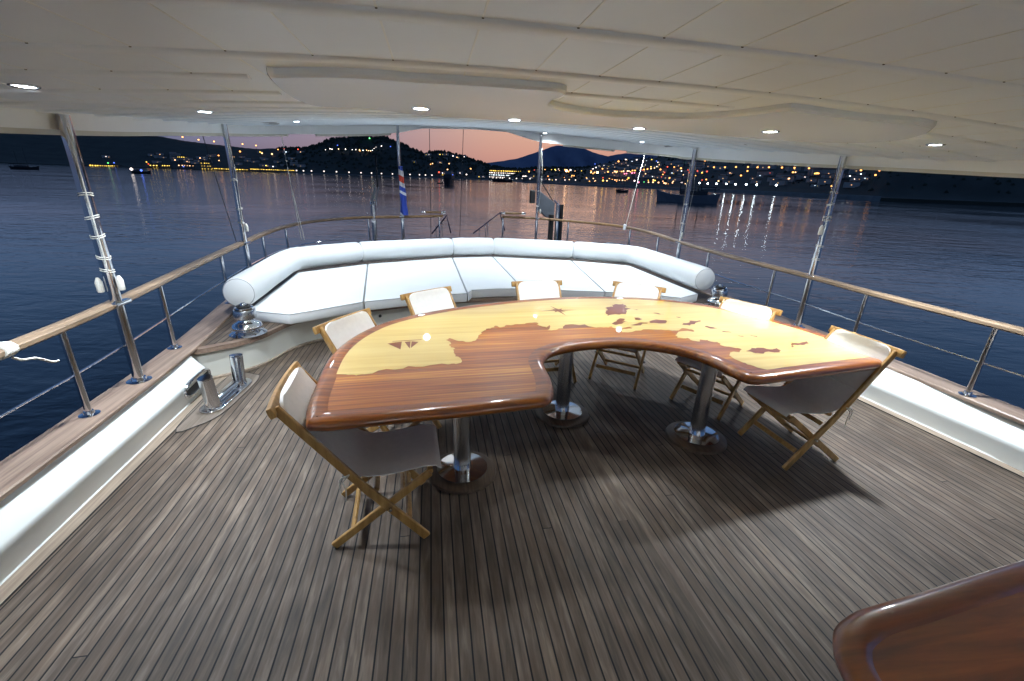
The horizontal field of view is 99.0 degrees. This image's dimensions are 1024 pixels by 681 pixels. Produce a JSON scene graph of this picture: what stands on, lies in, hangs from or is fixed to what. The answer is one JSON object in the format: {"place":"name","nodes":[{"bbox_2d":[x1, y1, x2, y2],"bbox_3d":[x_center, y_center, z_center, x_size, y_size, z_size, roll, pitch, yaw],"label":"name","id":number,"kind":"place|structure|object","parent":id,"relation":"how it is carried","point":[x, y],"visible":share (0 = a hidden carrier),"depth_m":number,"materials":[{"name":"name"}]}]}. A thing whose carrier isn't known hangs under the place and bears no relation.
{"place":"outdoors","nodes":[
{"label":"outdoors","id":0,"kind":"place"},
{"bbox_2d":[203,137,238,249],"bbox_3d":[-3.977,-1.983,5.989,0.010,1.497,0.209,12,22,25],"label":"stay line","id":1,"kind":"object","parent":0,"point":[219,189],"visible":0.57,"depth_m":5.94,"materials":[{"name":"metal"}]},
{"bbox_2d":[160,129,631,162],"label":"sky","id":2,"kind":"structure","parent":0,"point":[486,146],"materials":[{"name":"pink"}]},
{"bbox_2d":[459,129,463,237],"bbox_3d":[-1.112,-3.547,9.656,0.326,4.801,0.012,19,26,39],"label":"stay line","id":3,"kind":"object","parent":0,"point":[461,180],"visible":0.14,"depth_m":9.67,"materials":[{"name":"metal"}]},
{"bbox_2d":[432,213,504,237],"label":"boarding stairs","id":4,"kind":"structure","parent":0,"point":[473,232],"depth_m":10.40,"materials":[{"name":"metal"}]},
{"bbox_2d":[429,129,430,220],"bbox_3d":[-1.787,-3.527,9.538,0.012,4.801,0.274,-9,23,-26],"label":"stay line","id":5,"kind":"object","parent":4,"relation":"attached to","point":[430,185],"visible":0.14,"depth_m":9.62,"materials":[{"name":"metal"}]},
{"bbox_2d":[0,341,1023,680],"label":"deck","id":6,"kind":"structure","parent":0,"point":[618,535],"depth_m":2.32,"materials":[{"name":"brown wood"}]},
{"bbox_2d":[0,356,210,585],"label":"bulwark","id":7,"kind":"object","parent":6,"relation":"on","point":[40,509],"visible":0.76,"depth_m":2.56,"materials":[{"name":"paint"}]},
{"bbox_2d":[0,300,235,501],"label":"cap rail","id":8,"kind":"object","parent":7,"relation":"on","point":[20,467],"visible":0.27,"depth_m":2.80,"materials":[{"name":"brown wood"}]},
{"bbox_2d":[55,114,151,384],"bbox_3d":[-2.768,-0.537,2.971,0.156,1.790,0.160,-2,21,-10],"label":"awning pole","id":9,"kind":"object","parent":8,"relation":"on","point":[64,121],"visible":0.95,"depth_m":2.93,"materials":[{"name":"metal"}]},
{"bbox_2d":[66,127,125,292],"bbox_3d":[-2.751,-0.824,2.854,0.153,1.030,0.100,2,20,0],"label":"lashing rope","id":10,"kind":"object","parent":9,"relation":"attached to","point":[99,285],"visible":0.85,"depth_m":2.93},
{"bbox_2d":[0,211,445,418],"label":"guard rail","id":11,"kind":"object","parent":8,"relation":"on","point":[60,328],"visible":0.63,"depth_m":3.29,"materials":[{"name":"brown wood"}]},
{"bbox_2d":[0,341,59,362],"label":"tied rope","id":12,"kind":"object","parent":11,"relation":"attached to","point":[10,349],"visible":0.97,"depth_m":2.26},
{"bbox_2d":[221,124,251,268],"bbox_3d":[-3.507,-1.663,5.621,0.156,2.020,0.160,-2,21,-10],"label":"awning pole","id":13,"kind":"object","parent":8,"relation":"on","point":[225,132],"visible":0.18,"depth_m":5.52,"materials":[{"name":"metal"}]},
{"bbox_2d":[228,139,248,231],"bbox_3d":[-3.474,-1.942,5.513,0.132,1.100,0.075,5,20,9],"label":"lashing rope","id":14,"kind":"object","parent":13,"relation":"attached to","point":[246,228],"visible":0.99,"depth_m":5.58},
{"bbox_2d":[370,156,378,240],"bbox_3d":[-2.768,-2.771,8.907,0.147,1.856,0.425,7,21,12],"label":"davit post","id":15,"kind":"object","parent":8,"relation":"on","point":[374,220],"visible":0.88,"depth_m":8.81,"materials":[{"name":"metal"}]},
{"bbox_2d":[396,125,403,239],"bbox_3d":[-2.282,-3.075,8.960,0.156,2.440,0.160,-2,21,-10],"label":"awning pole","id":16,"kind":"object","parent":8,"relation":"on","point":[399,164],"visible":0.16,"depth_m":8.74,"materials":[{"name":"metal"}]},
{"bbox_2d":[398,166,407,215],"bbox_3d":[-2.220,-3.042,8.904,0.166,0.950,0.105,-2,21,-10],"label":"flag","id":17,"kind":"object","parent":16,"relation":"hanging from","point":[404,210],"visible":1,"depth_m":8.90,"materials":[{"name":"fabric"}]},
{"bbox_2d":[0,376,227,606],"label":"margin board","id":18,"kind":"object","parent":6,"relation":"on","point":[12,584],"visible":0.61,"depth_m":2.47,"materials":[{"name":"brown wood"}]},
{"bbox_2d":[175,372,259,432],"bbox_3d":[-2.486,0.492,3.764,0.323,0.006,1.089,-2,21,-10],"label":"teak pad","id":19,"kind":"object","parent":6,"relation":"on","point":[196,417],"visible":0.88,"depth_m":3.52,"materials":[{"name":"brown wood"}]},
{"bbox_2d":[197,353,251,413],"bbox_3d":[-2.468,0.343,3.748,0.184,0.291,0.646,0,20,-4],"label":"bollard pair","id":20,"kind":"object","parent":19,"relation":"on","point":[215,401],"visible":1,"depth_m":3.69,"materials":[{"name":"metal"}]},
{"bbox_2d":[266,361,440,547],"bbox_3d":[-0.787,0.596,2.373,0.767,0.894,0.547,-3,21,-13],"label":"folding chair","id":21,"kind":"object","parent":6,"relation":"on","point":[352,455],"visible":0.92,"depth_m":2.28,"materials":[{"name":"white fabric"}]},
{"bbox_2d":[312,308,441,431],"bbox_3d":[-0.906,0.296,3.174,0.767,0.894,0.547,10,22,21],"label":"folding chair","id":22,"kind":"object","parent":6,"relation":"on","point":[336,333],"visible":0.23,"depth_m":3.08,"materials":[{"name":"white fabric"}]},
{"bbox_2d":[400,286,456,315],"bbox_3d":[-0.537,0.045,3.890,0.767,0.894,0.547,20,27,41],"label":"folding chair","id":23,"kind":"object","parent":6,"relation":"on","point":[428,300],"visible":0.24,"depth_m":3.92,"materials":[{"name":"white fabric"}]},
{"bbox_2d":[190,254,710,378],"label":"aft platform","id":24,"kind":"structure","parent":6,"relation":"on","point":[216,349],"depth_m":4.69,"materials":[{"name":"white wood"}]},
{"bbox_2d":[229,302,266,338],"bbox_3d":[-2.626,-0.221,4.309,0.336,0.317,0.336,-2,21,-10],"label":"winch","id":25,"kind":"object","parent":24,"relation":"on","point":[246,325],"visible":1,"depth_m":4.24,"materials":[{"name":"metal"}]},
{"bbox_2d":[223,238,714,323],"bbox_3d":[-0.377,-1.133,6.782,6.197,0.460,3.949,-2,21,-10],"label":"sofa","id":26,"kind":"object","parent":24,"relation":"on","point":[300,297],"visible":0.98,"depth_m":6.59,"materials":[{"name":"white leather"}]},
{"bbox_2d":[705,284,727,306],"bbox_3d":[2.763,-0.596,5.839,0.336,0.317,0.336,-2,21,-10],"label":"winch","id":27,"kind":"object","parent":24,"relation":"on","point":[718,291],"visible":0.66,"depth_m":5.77,"materials":[{"name":"metal"}]},
{"bbox_2d":[511,280,576,382],"bbox_3d":[0.336,-0.083,4.318,0.547,0.894,0.767,-4,21,-15],"label":"folding chair","id":28,"kind":"object","parent":6,"relation":"on","point":[536,289],"visible":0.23,"depth_m":4.43,"materials":[{"name":"white fabric"}]},
{"bbox_2d":[305,296,881,494],"bbox_3d":[0.561,0.291,3.461,3.712,0.790,1.992,-4,21,-15],"label":"map table","id":29,"kind":"object","parent":6,"relation":"on","point":[460,366],"visible":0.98,"depth_m":2.96,"materials":[{"name":"brown wood"}]},
{"bbox_2d":[588,281,666,389],"bbox_3d":[1.123,-0.066,4.349,0.547,0.894,0.767,12,23,26],"label":"folding chair","id":30,"kind":"object","parent":6,"relation":"on","point":[624,289],"visible":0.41,"depth_m":4.40,"materials":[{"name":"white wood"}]},
{"bbox_2d":[669,297,782,420],"bbox_3d":[1.838,0.140,3.858,0.767,0.894,0.547,-13,25,-36],"label":"folding chair","id":31,"kind":"object","parent":6,"relation":"on","point":[747,309],"visible":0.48,"depth_m":3.83,"materials":[{"name":"brown wood"}]},
{"bbox_2d":[737,325,906,470],"bbox_3d":[2.154,0.402,3.176,0.767,0.894,0.547,-3,21,-13],"label":"folding chair","id":32,"kind":"object","parent":6,"relation":"on","point":[828,395],"visible":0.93,"depth_m":3.08,"materials":[{"name":"brown wood"}]},
{"bbox_2d":[833,560,1023,680],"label":"side table","id":33,"kind":"object","parent":6,"relation":"on","point":[970,628],"visible":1,"depth_m":1.16,"materials":[{"name":"brown wood"}]},
{"bbox_2d":[857,396,1023,477],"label":"margin board","id":34,"kind":"object","parent":6,"relation":"on","point":[958,444],"visible":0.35,"depth_m":3.51,"materials":[{"name":"wood"}]},
{"bbox_2d":[860,368,1023,471],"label":"bulwark","id":35,"kind":"object","parent":6,"relation":"on","point":[991,434],"visible":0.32,"depth_m":3.53,"materials":[{"name":"white paint"}]},
{"bbox_2d":[666,277,1023,424],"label":"cap rail","id":36,"kind":"object","parent":35,"relation":"on","point":[999,407],"visible":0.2,"depth_m":3.66,"materials":[{"name":"brown wood"}]},
{"bbox_2d":[534,134,541,239],"bbox_3d":[0.579,-3.250,9.706,0.156,2.440,0.160,-2,21,-10],"label":"awning pole","id":37,"kind":"object","parent":36,"relation":"on","point":[538,184],"visible":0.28,"depth_m":9.62,"materials":[{"name":"metal"}]},
{"bbox_2d":[536,153,541,213],"bbox_3d":[0.612,-3.496,9.610,0.133,1.350,0.071,6,21,11],"label":"lashing rope","id":38,"kind":"object","parent":37,"relation":"attached to","point":[538,190],"visible":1,"depth_m":9.69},
{"bbox_2d":[529,180,563,240],"bbox_3d":[0.765,-2.877,10.031,0.780,1.507,0.354,1,20,-2],"label":"gangway","id":39,"kind":"object","parent":36,"relation":"on","point":[546,205],"visible":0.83,"depth_m":9.93,"materials":[{"name":"metal"}]},
{"bbox_2d":[675,150,696,257],"bbox_3d":[2.845,-2.041,7.220,0.156,2.040,0.160,-2,21,-10],"label":"awning pole","id":40,"kind":"object","parent":36,"relation":"on","point":[689,184],"visible":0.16,"depth_m":7.11,"materials":[{"name":"metal"}]},
{"bbox_2d":[679,162,695,238],"bbox_3d":[2.866,-2.268,7.115,0.102,1.180,0.118,-2,21,-10],"label":"lashing rope","id":41,"kind":"object","parent":40,"relation":"attached to","point":[682,234],"visible":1,"depth_m":7.14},
{"bbox_2d":[501,212,1023,397],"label":"guard rail","id":42,"kind":"object","parent":36,"relation":"on","point":[995,326],"visible":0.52,"depth_m":4.26,"materials":[{"name":"brown wood"}]},
{"bbox_2d":[791,156,847,327],"bbox_3d":[3.369,-1.026,4.793,0.156,1.850,0.160,-2,21,-10],"label":"awning pole","id":43,"kind":"object","parent":36,"relation":"on","point":[813,268],"visible":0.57,"depth_m":4.76,"materials":[{"name":"metal"}]},
{"bbox_2d":[812,167,840,260],"bbox_3d":[3.358,-1.331,4.667,0.135,0.972,0.077,-9,23,-28],"label":"lashing rope","id":44,"kind":"object","parent":43,"relation":"attached to","point":[821,230],"visible":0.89,"depth_m":4.67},
{"bbox_3d":[1.478,1.723,-2.362,6.400,2.200,0.145,-2,21,-10],"label":"deckhouse","id":45,"kind":"object","parent":6,"relation":"on","visible":0},
{"bbox_2d":[0,0,1023,177],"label":"canopy","id":46,"kind":"object","parent":45,"relation":"on","point":[888,85],"visible":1,"depth_m":1.72,"materials":[{"name":"white paint"}]},
{"bbox_2d":[6,83,41,88],"bbox_3d":[-2.134,-1.113,1.909,0.112,0.012,0.112,-2,21,-10],"label":"ceiling light","id":47,"kind":"object","parent":46,"relation":"attached to","point":[25,86],"visible":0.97,"depth_m":1.90,"materials":[{"name":"metal"}]},
{"bbox_2d":[261,122,279,124],"bbox_3d":[-3.102,-2.760,5.547,0.280,0.012,0.280,-2,21,-10],"label":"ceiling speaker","id":48,"kind":"object","parent":46,"relation":"attached to","point":[272,123],"visible":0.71,"depth_m":5.52},
{"bbox_2d":[281,136,304,239],"bbox_3d":[-3.712,-2.543,7.407,0.040,1.665,0.184,13,23,27],"label":"stay line","id":49,"kind":"object","parent":46,"relation":"hanging from","point":[293,196],"visible":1,"depth_m":7.47,"materials":[{"name":"grey metal"}]},
{"bbox_2d":[411,107,430,110],"bbox_3d":[-0.525,-1.341,2.523,0.112,0.012,0.112,-2,21,-10],"label":"ceiling light","id":50,"kind":"object","parent":46,"relation":"attached to","point":[422,108],"visible":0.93,"depth_m":2.51,"materials":[{"name":"metal"}]},
{"bbox_2d":[623,155,644,229],"bbox_3d":[2.256,-2.726,8.095,0.257,1.322,0.058,-2,21,-10],"label":"stay line","id":51,"kind":"object","parent":46,"relation":"hanging from","point":[624,226],"visible":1,"depth_m":8.18,"materials":[{"name":"white metal"}]},
{"bbox_2d":[761,130,779,132],"bbox_3d":[1.716,-1.389,2.901,0.112,0.012,0.112,-2,21,-10],"label":"ceiling light","id":52,"kind":"object","parent":46,"relation":"attached to","point":[769,131],"visible":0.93,"depth_m":2.88,"materials":[{"name":"metal"}]},
{"bbox_2d":[925,143,946,145],"bbox_3d":[2.924,-1.352,3.014,0.112,0.012,0.112,-2,21,-10],"label":"ceiling light","id":53,"kind":"object","parent":46,"relation":"attached to","point":[934,144],"visible":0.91,"depth_m":3.00,"materials":[{"name":"metal"}]},
{"bbox_2d":[0,163,1023,461],"bbox_3d":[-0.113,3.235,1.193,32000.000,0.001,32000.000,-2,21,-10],"label":"water","id":54,"kind":"structure","parent":0,"point":[156,223],"depth_m":24.84,"materials":[{"name":"blue liquid"}]},
{"bbox_2d":[9,149,38,169],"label":"anchored boat","id":55,"kind":"object","parent":54,"relation":"on","point":[21,166],"visible":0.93,"depth_m":222.06,"materials":[{"name":"black"}]},
{"bbox_2d":[130,159,150,173],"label":"anchored boat","id":56,"kind":"object","parent":54,"relation":"on","point":[136,171],"visible":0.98,"depth_m":216.48,"materials":[{"name":"black"}]},
{"bbox_2d":[442,163,454,184],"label":"motor yacht","id":57,"kind":"object","parent":54,"relation":"on","point":[448,178],"visible":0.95,"depth_m":199.36,"materials":[{"name":"black"}]},
{"bbox_2d":[492,177,512,181],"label":"anchored boat","id":58,"kind":"object","parent":54,"relation":"on","point":[499,179],"visible":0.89,"depth_m":532.62,"materials":[{"name":"black"}]},
{"bbox_2d":[616,183,627,192],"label":"anchored boat","id":59,"kind":"object","parent":54,"relation":"on","point":[622,190],"visible":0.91,"depth_m":171.74,"materials":[{"name":"black"}]},
{"bbox_2d":[656,159,720,203],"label":"anchored boat","id":60,"kind":"object","parent":54,"relation":"on","point":[702,196],"visible":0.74,"depth_m":92.12,"materials":[{"name":"black"}]},
{"bbox_2d":[693,188,880,200],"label":"pier","id":61,"kind":"structure","parent":54,"relation":"on","point":[864,197],"depth_m":192.64,"materials":[{"name":"concrete"}]},
{"bbox_2d":[0,133,1023,205],"bbox_3d":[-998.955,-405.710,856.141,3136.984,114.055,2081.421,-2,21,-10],"label":"hills","id":62,"kind":"structure","parent":0,"point":[125,151],"depth_m":1074.66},
{"bbox_2d":[89,164,121,165],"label":"waterfront bar","id":63,"kind":"object","parent":62,"relation":"on","point":[102,165],"visible":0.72,"depth_m":1037.17,"materials":[{"name":"tile"}]},
{"bbox_2d":[161,164,172,167],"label":"waterfront bar","id":64,"kind":"object","parent":62,"relation":"on","point":[166,166],"visible":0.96,"depth_m":1029.27,"materials":[{"name":"tile"}]},
{"bbox_2d":[177,164,195,168],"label":"waterfront bar","id":65,"kind":"object","parent":62,"relation":"on","point":[187,166],"visible":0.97,"depth_m":1021.31,"materials":[{"name":"tile"}]},
{"bbox_2d":[199,160,211,169],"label":"waterfront bar","id":66,"kind":"object","parent":62,"relation":"on","point":[205,165],"visible":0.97,"depth_m":1016.94,"materials":[{"name":"tile"}]},
{"bbox_2d":[212,167,249,170],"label":"waterfront bar","id":67,"kind":"object","parent":62,"relation":"on","point":[236,169],"visible":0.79,"depth_m":1035.49,"materials":[{"name":"tile"}]},
{"bbox_2d":[250,168,294,172],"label":"waterfront bar","id":68,"kind":"object","parent":62,"relation":"on","point":[270,170],"visible":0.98,"depth_m":1047.38,"materials":[{"name":"tile"}]},
{"bbox_2d":[489,169,522,179],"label":"waterfront bar","id":69,"kind":"object","parent":62,"relation":"on","point":[497,173],"visible":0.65,"depth_m":1016.58,"materials":[{"name":"tile"}]},
{"bbox_2d":[522,174,527,181],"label":"waterfront bar","id":70,"kind":"object","parent":62,"relation":"on","point":[524,177],"visible":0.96,"depth_m":562.00,"materials":[{"name":"tile"}]},
{"bbox_2d":[599,169,611,174],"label":"house","id":71,"kind":"structure","parent":62,"relation":"on","point":[602,171],"depth_m":594.74,"materials":[{"name":"tile"}]},
{"bbox_2d":[610,173,619,176],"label":"house","id":72,"kind":"structure","parent":62,"relation":"on","point":[615,174],"depth_m":529.76,"materials":[{"name":"tile"}]},
{"bbox_2d":[614,169,625,172],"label":"house","id":73,"kind":"structure","parent":62,"relation":"on","point":[620,170],"depth_m":613.25,"materials":[{"name":"tile"}]},
{"bbox_2d":[617,166,629,169],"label":"house","id":74,"kind":"structure","parent":62,"relation":"on","point":[624,167],"depth_m":650.97,"materials":[{"name":"tile"}]},
{"bbox_2d":[620,172,631,177],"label":"house","id":75,"kind":"structure","parent":62,"relation":"on","point":[622,174],"depth_m":513.42,"materials":[{"name":"tile"}]},
{"bbox_2d":[631,165,642,169],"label":"house","id":76,"kind":"structure","parent":62,"relation":"on","point":[636,167],"depth_m":645.24,"materials":[{"name":"tile"}]},
{"bbox_2d":[635,173,648,177],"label":"house","id":77,"kind":"structure","parent":62,"relation":"on","point":[642,175],"depth_m":483.11,"materials":[{"name":"tile"}]},
{"bbox_2d":[276,135,1014,193],"bbox_3d":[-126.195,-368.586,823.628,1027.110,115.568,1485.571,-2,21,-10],"label":"woodland","id":78,"kind":"object","parent":62,"relation":"on","point":[357,143],"visible":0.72,"depth_m":1229.40,"materials":[{"name":"black plant"}]},
{"bbox_2d":[639,169,651,172],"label":"house","id":79,"kind":"structure","parent":62,"relation":"on","point":[646,171],"depth_m":567.01,"materials":[{"name":"tile"}]},
{"bbox_2d":[658,168,667,172],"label":"house","id":80,"kind":"structure","parent":62,"relation":"on","point":[662,170],"depth_m":551.95,"materials":[{"name":"tile"}]},
{"bbox_2d":[660,176,672,179],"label":"house","id":81,"kind":"structure","parent":62,"relation":"on","point":[665,178],"depth_m":443.84,"materials":[{"name":"tile"}]},
{"bbox_2d":[665,160,672,164],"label":"house","id":82,"kind":"structure","parent":62,"relation":"on","point":[668,162],"depth_m":684.13,"materials":[{"name":"tile"}]},
{"bbox_2d":[667,177,681,181],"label":"house","id":83,"kind":"structure","parent":62,"relation":"on","point":[671,179],"depth_m":423.59,"materials":[{"name":"tile"}]},
{"bbox_2d":[672,160,683,164],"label":"house","id":84,"kind":"structure","parent":62,"relation":"on","point":[676,161],"depth_m":674.21,"materials":[{"name":"tile"}]},
{"bbox_2d":[675,163,683,166],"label":"house","id":85,"kind":"structure","parent":62,"relation":"on","point":[678,164],"depth_m":640.61,"materials":[{"name":"tile"}]},
{"bbox_2d":[695,169,707,173],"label":"house","id":86,"kind":"structure","parent":62,"relation":"on","point":[700,171],"depth_m":495.22,"materials":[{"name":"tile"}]},
{"bbox_2d":[714,165,727,169],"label":"house","id":87,"kind":"structure","parent":62,"relation":"on","point":[719,168],"depth_m":505.77,"materials":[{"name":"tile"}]},
{"bbox_2d":[718,175,727,180],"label":"house","id":88,"kind":"structure","parent":62,"relation":"on","point":[721,177],"depth_m":382.67,"materials":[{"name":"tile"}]},
{"bbox_2d":[722,179,733,183],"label":"house","id":89,"kind":"structure","parent":62,"relation":"on","point":[725,181],"depth_m":335.14,"materials":[{"name":"tile"}]},
{"bbox_2d":[750,164,758,167],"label":"house","id":90,"kind":"structure","parent":62,"relation":"on","point":[754,165],"depth_m":472.04,"materials":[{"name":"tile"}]},
{"bbox_2d":[751,180,760,183],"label":"house","id":91,"kind":"structure","parent":62,"relation":"on","point":[755,181],"depth_m":318.53,"materials":[{"name":"tile"}]},
{"bbox_2d":[758,164,769,169],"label":"house","id":92,"kind":"structure","parent":62,"relation":"on","point":[762,166],"depth_m":439.04,"materials":[{"name":"tile"}]},
{"bbox_2d":[767,177,777,181],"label":"house","id":93,"kind":"structure","parent":62,"relation":"on","point":[771,178],"depth_m":320.59,"materials":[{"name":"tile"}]},
{"bbox_2d":[769,180,784,185],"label":"house","id":94,"kind":"structure","parent":62,"relation":"on","point":[777,182],"depth_m":289.24,"materials":[{"name":"tile"}]},
{"bbox_2d":[776,174,791,178],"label":"house","id":95,"kind":"structure","parent":62,"relation":"on","point":[779,176],"depth_m":327.11,"materials":[{"name":"tile"}]},
{"bbox_2d":[785,166,800,170],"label":"house","id":96,"kind":"structure","parent":62,"relation":"on","point":[791,168],"depth_m":390.03,"materials":[{"name":"tile"}]},
{"bbox_2d":[792,174,801,179],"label":"house","id":97,"kind":"structure","parent":62,"relation":"on","point":[798,176],"depth_m":323.91,"materials":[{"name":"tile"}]},
{"bbox_2d":[806,178,817,182],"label":"house","id":98,"kind":"structure","parent":62,"relation":"on","point":[809,180],"depth_m":288.12,"materials":[{"name":"tile"}]},
{"bbox_2d":[807,168,822,175],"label":"house","id":99,"kind":"structure","parent":62,"relation":"on","point":[809,172],"depth_m":345.33,"materials":[{"name":"tile"}]},
{"bbox_2d":[811,169,822,175],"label":"house","id":100,"kind":"structure","parent":62,"relation":"on","point":[819,171],"depth_m":335.33,"materials":[{"name":"tile"}]},
{"bbox_2d":[817,178,831,184],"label":"house","id":101,"kind":"structure","parent":62,"relation":"on","point":[822,181],"depth_m":263.64,"materials":[{"name":"tile"}]},
{"bbox_2d":[823,169,835,173],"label":"house","id":102,"kind":"structure","parent":62,"relation":"on","point":[828,171],"depth_m":312.30,"materials":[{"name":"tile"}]},
{"bbox_2d":[843,181,861,187],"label":"house","id":103,"kind":"structure","parent":62,"relation":"on","point":[850,184],"depth_m":234.38,"materials":[{"name":"tile"}]},
{"bbox_2d":[848,169,860,173],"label":"house","id":104,"kind":"structure","parent":62,"relation":"on","point":[853,171],"depth_m":283.06,"materials":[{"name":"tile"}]},
{"bbox_2d":[850,177,858,180],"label":"house","id":105,"kind":"structure","parent":62,"relation":"on","point":[854,179],"depth_m":245.37,"materials":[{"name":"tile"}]},
{"bbox_2d":[850,175,869,181],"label":"house","id":106,"kind":"structure","parent":62,"relation":"on","point":[860,180],"depth_m":245.13,"materials":[{"name":"tile"}]},
{"bbox_2d":[861,176,869,179],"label":"house","id":107,"kind":"structure","parent":62,"relation":"on","point":[864,177],"depth_m":232.44,"materials":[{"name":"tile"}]},
{"bbox_2d":[280,172,846,198],"bbox_3d":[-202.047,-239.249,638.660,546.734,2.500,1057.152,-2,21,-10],"label":"promenade","id":108,"kind":"structure","parent":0,"point":[778,194],"depth_m":320.26,"materials":[{"name":"stone"}]},
{"bbox_2d":[489,145,663,168],"bbox_3d":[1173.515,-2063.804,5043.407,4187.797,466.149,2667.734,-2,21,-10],"label":"mountain","id":109,"kind":"structure","parent":0,"point":[558,155],"depth_m":5656.12,"materials":[{"name":"blue"}]},
{"bbox_2d":[821,174,830,178],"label":"house","id":110,"kind":"structure","parent":0,"point":[826,175],"depth_m":298.52,"materials":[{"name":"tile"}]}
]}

